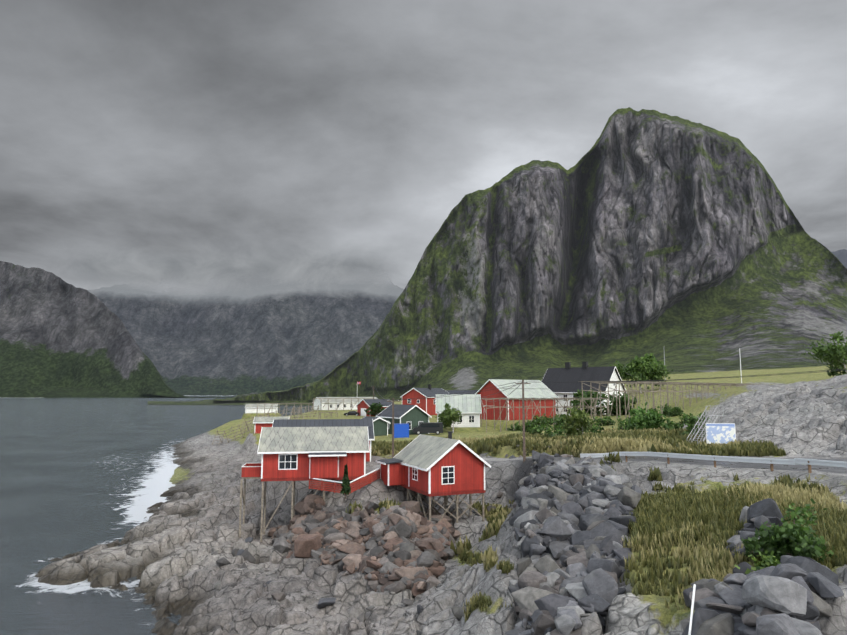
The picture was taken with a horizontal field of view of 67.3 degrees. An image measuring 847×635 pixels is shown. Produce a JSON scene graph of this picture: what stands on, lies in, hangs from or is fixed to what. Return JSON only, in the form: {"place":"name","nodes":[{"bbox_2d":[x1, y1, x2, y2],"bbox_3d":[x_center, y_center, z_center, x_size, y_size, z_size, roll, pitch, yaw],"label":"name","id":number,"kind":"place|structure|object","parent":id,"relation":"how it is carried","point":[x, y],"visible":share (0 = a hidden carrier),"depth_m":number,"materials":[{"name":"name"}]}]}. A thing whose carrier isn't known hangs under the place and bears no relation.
{"place":"outdoors","nodes":[
{"label":"outdoors","id":0,"kind":"place"},
{"bbox_2d":[0,261,233,397],"bbox_3d":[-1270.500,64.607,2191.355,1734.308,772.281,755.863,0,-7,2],"label":"mountain","id":1,"kind":"structure","parent":0,"point":[60,337],"depth_m":1991.25,"materials":[{"name":"grey stone"}]},
{"bbox_2d":[0,395,312,634],"bbox_3d":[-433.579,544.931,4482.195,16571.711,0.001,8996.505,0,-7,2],"label":"sea","id":2,"kind":"structure","parent":0,"point":[79,474],"depth_m":96.54,"materials":[{"name":"liquid"}]},
{"bbox_2d":[67,250,396,293],"bbox_3d":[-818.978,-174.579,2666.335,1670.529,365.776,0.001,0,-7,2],"label":"cloud","id":3,"kind":"structure","parent":0,"point":[302,270],"depth_m":2668.77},
{"bbox_2d":[87,274,403,394],"bbox_3d":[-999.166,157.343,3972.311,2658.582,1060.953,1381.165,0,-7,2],"label":"mountain","id":4,"kind":"structure","parent":0,"point":[254,338],"depth_m":3768.11,"materials":[{"name":"grey stone"}]},
{"bbox_2d":[0,0,846,292],"label":"sky","id":5,"kind":"structure","parent":0,"point":[126,125],"materials":[{"name":"grey"}]},
{"bbox_2d":[34,365,846,634],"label":"terrain","id":6,"kind":"structure","parent":0,"point":[177,539],"depth_m":49.95,"materials":[{"name":"grey stone"}]},
{"bbox_2d":[212,412,269,445],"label":"fish rack","id":7,"kind":"object","parent":6,"relation":"on","point":[235,432],"visible":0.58,"depth_m":157.21,"materials":[{"name":"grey wood"}]},
{"bbox_2d":[245,404,278,413],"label":"building","id":8,"kind":"structure","parent":6,"relation":"on","point":[250,408],"depth_m":296.48,"materials":[{"name":"white"}]},
{"bbox_2d":[253,416,289,432],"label":"red shed","id":9,"kind":"object","parent":6,"relation":"on","point":[260,422],"visible":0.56,"depth_m":126.94,"materials":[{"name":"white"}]},
{"bbox_2d":[240,407,302,432],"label":"fish rack","id":10,"kind":"object","parent":6,"relation":"on","point":[284,410],"visible":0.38,"depth_m":168.68,"materials":[{"name":"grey wood"}]},
{"bbox_2d":[256,403,310,416],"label":"fish rack","id":11,"kind":"object","parent":6,"relation":"on","point":[284,408],"visible":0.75,"depth_m":261.73,"materials":[{"name":"grey wood"}]},
{"bbox_2d":[239,426,369,541],"bbox_3d":[-10.924,15.685,59.201,11.400,10.881,6.855,1,-7,-8],"label":"cabin","id":12,"kind":"object","parent":6,"relation":"on","point":[293,454],"visible":0.96,"depth_m":57.33,"materials":[{"name":"red wood"}]},
{"bbox_2d":[291,405,319,418],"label":"fish rack","id":13,"kind":"object","parent":6,"relation":"on","point":[306,412],"visible":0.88,"depth_m":196.07,"materials":[{"name":"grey wood"}]},
{"bbox_2d":[272,419,373,461],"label":"cabin","id":14,"kind":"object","parent":6,"relation":"on","point":[368,423],"depth_m":71.78,"materials":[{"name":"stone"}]},
{"bbox_2d":[318,412,337,418],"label":"fish drying rack","id":15,"kind":"object","parent":6,"relation":"on","point":[327,415],"visible":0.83,"depth_m":182.42,"materials":[{"name":"grey wood"}]},
{"bbox_2d":[313,398,372,411],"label":"fish drying rack","id":16,"kind":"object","parent":6,"relation":"on","point":[339,404],"depth_m":245.95,"materials":[{"name":"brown wood"}]},
{"bbox_2d":[312,397,376,409],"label":"long white building","id":17,"kind":"structure","parent":6,"relation":"on","point":[334,404],"depth_m":254.63,"materials":[{"name":"white"}]},
{"bbox_2d":[309,467,380,493],"bbox_3d":[-6.557,14.328,55.704,6.551,1.743,4.380,2,-7,-14],"label":"red fence","id":18,"kind":"object","parent":6,"relation":"on","point":[367,479],"visible":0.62,"depth_m":55.68,"materials":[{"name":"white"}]},
{"bbox_2d":[340,464,350,498],"bbox_3d":[-6.497,13.722,53.272,0.947,2.824,0.946,0,-7,2],"label":"spruce","id":19,"kind":"object","parent":6,"relation":"on","point":[345,485],"depth_m":53.11,"materials":[{"name":"green plant"}]},
{"bbox_2d":[344,411,359,415],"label":"black hatchback car","id":20,"kind":"object","parent":6,"relation":"on","point":[352,413],"visible":1,"depth_m":184.44,"materials":[{"name":"black paint"}]},
{"bbox_2d":[268,494,460,596],"bbox_3d":[-5.812,16.987,48.340,16.969,5.071,21.089,0,-7,2],"label":"boulder pile","id":21,"kind":"object","parent":6,"relation":"on","point":[402,546],"visible":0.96,"depth_m":46.34,"materials":[{"name":"stone"}]},
{"bbox_2d":[364,402,383,415],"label":"tree","id":22,"kind":"object","parent":6,"relation":"on","point":[373,407],"depth_m":181.72,"materials":[{"name":"green plant"}]},
{"bbox_2d":[356,399,391,415],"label":"red garage","id":23,"kind":"structure","parent":6,"relation":"on","point":[362,405],"depth_m":186.22,"materials":[{"name":"wood"}]},
{"bbox_2d":[361,416,390,435],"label":"shed","id":24,"kind":"structure","parent":6,"relation":"on","point":[380,425],"depth_m":104.97,"materials":[{"name":"wood"}]},
{"bbox_2d":[211,445,573,634],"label":"loose boulders","id":25,"kind":"object","parent":6,"relation":"on","point":[457,612],"visible":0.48,"depth_m":40.57,"materials":[{"name":"grey stone"}]},
{"bbox_2d":[394,423,408,437],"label":"blue container","id":26,"kind":"object","parent":6,"relation":"on","point":[401,430],"visible":1,"depth_m":99.20,"materials":[{"name":"blue metal"}]},
{"bbox_2d":[376,404,431,434],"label":"green house","id":27,"kind":"structure","parent":6,"relation":"on","point":[413,416],"depth_m":108.78,"materials":[{"name":"wood"}]},
{"bbox_2d":[400,384,449,414],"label":"house","id":28,"kind":"structure","parent":6,"relation":"on","point":[428,405],"depth_m":169.09,"materials":[{"name":"wood"}]},
{"bbox_2d":[413,422,442,434],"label":"van","id":29,"kind":"object","parent":6,"relation":"on","point":[433,427],"visible":1,"depth_m":105.69,"materials":[{"name":"grey paint"}]},
{"bbox_2d":[376,431,490,522],"bbox_3d":[0.657,14.551,56.447,7.625,8.776,8.350,3,-7,-23],"label":"cabin","id":30,"kind":"object","parent":6,"relation":"on","point":[433,466],"visible":0.92,"depth_m":54.03,"materials":[{"name":"red wood"}]},
{"bbox_2d":[435,403,461,432],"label":"tree","id":31,"kind":"object","parent":6,"relation":"on","point":[447,415],"depth_m":113.05,"materials":[{"name":"green plant"}]},
{"bbox_2d":[436,394,481,426],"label":"house","id":32,"kind":"structure","parent":6,"relation":"on","point":[468,406],"depth_m":118.76,"materials":[{"name":"white"}]},
{"bbox_2d":[445,390,477,393],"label":"house","id":33,"kind":"structure","parent":6,"relation":"on","point":[458,391],"depth_m":177.23,"materials":[{"name":"grey"}]},
{"bbox_2d":[507,422,522,430],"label":"bush","id":34,"kind":"object","parent":6,"relation":"on","point":[517,427],"visible":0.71,"depth_m":114.28,"materials":[{"name":"green plant"}]},
{"bbox_2d":[475,379,558,419],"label":"red barn","id":35,"kind":"structure","parent":6,"relation":"on","point":[536,389],"depth_m":130.22,"materials":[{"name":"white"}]},
{"bbox_2d":[520,421,536,432],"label":"bush","id":36,"kind":"object","parent":6,"relation":"on","point":[528,424],"depth_m":102.34,"materials":[{"name":"green plant"}]},
{"bbox_2d":[527,414,547,424],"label":"bush","id":37,"kind":"object","parent":6,"relation":"on","point":[535,419],"visible":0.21,"depth_m":120.52,"materials":[{"name":"green plant"}]},
{"bbox_2d":[529,425,547,434],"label":"bush","id":38,"kind":"object","parent":6,"relation":"on","point":[533,429],"visible":0.81,"depth_m":93.39,"materials":[{"name":"green plant"}]},
{"bbox_2d":[481,397,607,432],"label":"rack","id":39,"kind":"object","parent":6,"relation":"on","point":[532,399],"depth_m":115.08,"materials":[{"name":"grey wood"}]},
{"bbox_2d":[531,414,557,429],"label":"bush","id":40,"kind":"object","parent":6,"relation":"on","point":[543,422],"depth_m":104.64,"materials":[{"name":"green plant"}]},
{"bbox_2d":[539,424,564,436],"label":"bush","id":41,"kind":"object","parent":6,"relation":"on","point":[550,433],"visible":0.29,"depth_m":79.23,"materials":[{"name":"green plant"}]},
{"bbox_2d":[548,414,558,424],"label":"bush","id":42,"kind":"object","parent":6,"relation":"on","point":[555,416],"visible":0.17,"depth_m":118.97,"materials":[{"name":"green plant"}]},
{"bbox_2d":[555,417,564,425],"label":"bush","id":43,"kind":"object","parent":6,"relation":"on","point":[557,421],"visible":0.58,"depth_m":110.03,"materials":[{"name":"green plant"}]},
{"bbox_2d":[505,450,641,634],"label":"dark field boulders","id":44,"kind":"object","parent":6,"relation":"on","point":[569,520],"depth_m":31.01,"materials":[{"name":"grey stone"}]},
{"bbox_2d":[541,362,626,414],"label":"house","id":45,"kind":"structure","parent":6,"relation":"on","point":[562,382],"depth_m":144.54,"materials":[{"name":"tile"}]},
{"bbox_2d":[568,389,613,414],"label":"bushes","id":46,"kind":"object","parent":6,"relation":"on","point":[578,395],"visible":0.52,"depth_m":132.02,"materials":[{"name":"green plant"}]},
{"bbox_2d":[585,425,604,432],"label":"bush","id":47,"kind":"object","parent":6,"relation":"on","point":[594,429],"visible":0.4,"depth_m":80.37,"materials":[{"name":"green plant"}]},
{"bbox_2d":[345,427,846,622],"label":"grass tufts","id":48,"kind":"object","parent":6,"relation":"on","point":[684,519],"visible":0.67,"depth_m":32.40,"materials":[{"name":"green plant"}]},
{"bbox_2d":[357,348,846,634],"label":"utility poles","id":49,"kind":"object","parent":6,"relation":"on","point":[524,459],"visible":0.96,"depth_m":62.02,"materials":[{"name":"brown wood"}]},
{"bbox_2d":[593,413,615,425],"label":"bush","id":50,"kind":"object","parent":6,"relation":"on","point":[605,422],"depth_m":102.26,"materials":[{"name":"green plant"}]},
{"bbox_2d":[599,391,638,414],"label":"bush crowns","id":51,"kind":"object","parent":6,"relation":"on","point":[622,404],"visible":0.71,"depth_m":129.25,"materials":[{"name":"green plant"}]},
{"bbox_2d":[612,416,645,431],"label":"bush","id":52,"kind":"object","parent":6,"relation":"on","point":[629,425],"depth_m":80.77,"materials":[{"name":"green plant"}]},
{"bbox_2d":[610,353,672,392],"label":"tree","id":53,"kind":"object","parent":6,"relation":"on","point":[645,368],"depth_m":161.71,"materials":[{"name":"green plant"}]},
{"bbox_2d":[623,402,674,429],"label":"hill bush","id":54,"kind":"object","parent":6,"relation":"on","point":[653,420],"depth_m":82.07,"materials":[{"name":"green plant"}]},
{"bbox_2d":[660,403,670,414],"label":"bush","id":55,"kind":"object","parent":6,"relation":"on","point":[665,407],"visible":0.54,"depth_m":112.23,"materials":[{"name":"green plant"}]},
{"bbox_2d":[579,381,759,424],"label":"fish drying rack","id":56,"kind":"object","parent":6,"relation":"on","point":[660,383],"visible":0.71,"depth_m":114.81,"materials":[{"name":"brown wood"}]},
{"bbox_2d":[664,406,682,416],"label":"bush","id":57,"kind":"object","parent":6,"relation":"on","point":[674,411],"depth_m":109.40,"materials":[{"name":"green plant"}]},
{"bbox_2d":[662,416,689,429],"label":"bush","id":58,"kind":"object","parent":6,"relation":"on","point":[677,425],"depth_m":85.20,"materials":[{"name":"green plant"}]},
{"bbox_2d":[681,413,698,424],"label":"bush","id":59,"kind":"object","parent":6,"relation":"on","point":[691,419],"depth_m":87.45,"materials":[{"name":"green plant"}]},
{"bbox_2d":[679,412,709,437],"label":"roadside bush","id":60,"kind":"object","parent":6,"relation":"on","point":[690,427],"visible":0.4,"depth_m":72.16,"materials":[{"name":"green plant"}]},
{"bbox_2d":[687,406,723,443],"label":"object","id":61,"kind":"structure","parent":6,"relation":"on","point":[701,426],"depth_m":66.47,"materials":[{"name":"grey wood"}]},
{"bbox_2d":[580,452,846,472],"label":"guardrail","id":62,"kind":"object","parent":6,"relation":"on","point":[797,461],"visible":0.92,"depth_m":43.41,"materials":[{"name":"silver metal"}]},
{"bbox_2d":[706,423,735,443],"bbox_3d":[28.676,11.868,61.289,2.620,3.310,0.150,-2,-7,16],"label":"billboard","id":63,"kind":"object","parent":6,"relation":"on","point":[720,433],"visible":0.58,"depth_m":61.31,"materials":[{"name":"white"}]},
{"bbox_2d":[735,550,780,573],"bbox_3d":[10.550,8.062,19.341,1.953,1.726,1.951,0,-7,2],"label":"bush","id":64,"kind":"object","parent":6,"relation":"on","point":[769,560],"visible":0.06,"depth_m":19.64,"materials":[{"name":"green plant"}]},
{"bbox_2d":[681,498,843,634],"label":"boulders","id":65,"kind":"object","parent":6,"relation":"on","point":[787,595],"visible":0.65,"depth_m":17.08,"materials":[{"name":"grey stone"}]},
{"bbox_2d":[741,498,836,563],"bbox_3d":[12.781,7.662,22.354,2.869,2.587,2.894,-4,-8,29],"label":"rowan bush","id":66,"kind":"object","parent":6,"relation":"on","point":[784,539],"depth_m":22.13,"materials":[{"name":"green plant"}]},
{"bbox_2d":[797,331,846,376],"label":"birch","id":67,"kind":"object","parent":6,"relation":"on","point":[835,355],"depth_m":146.09,"materials":[{"name":"green plant"}]},
{"bbox_2d":[147,107,846,405],"bbox_3d":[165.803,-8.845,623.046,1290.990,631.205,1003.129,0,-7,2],"label":"mountain","id":68,"kind":"structure","parent":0,"point":[685,245],"depth_m":763.54,"materials":[{"name":"grey stone"}]},
{"bbox_2d":[559,406,593,436],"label":"bush","id":69,"kind":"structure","parent":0,"point":[578,419],"depth_m":72.46,"materials":[{"name":"green plant"}]},
{"bbox_2d":[373,456,846,473],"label":"road","id":70,"kind":"structure","parent":0,"point":[728,464],"depth_m":47.40,"materials":[{"name":"grey asphalt"}]},
{"bbox_2d":[832,249,846,268],"bbox_3d":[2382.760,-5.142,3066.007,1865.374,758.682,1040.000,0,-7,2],"label":"mountain","id":71,"kind":"structure","parent":0,"point":[841,255],"depth_m":3216.44,"materials":[{"name":"grey stone"}]}
]}

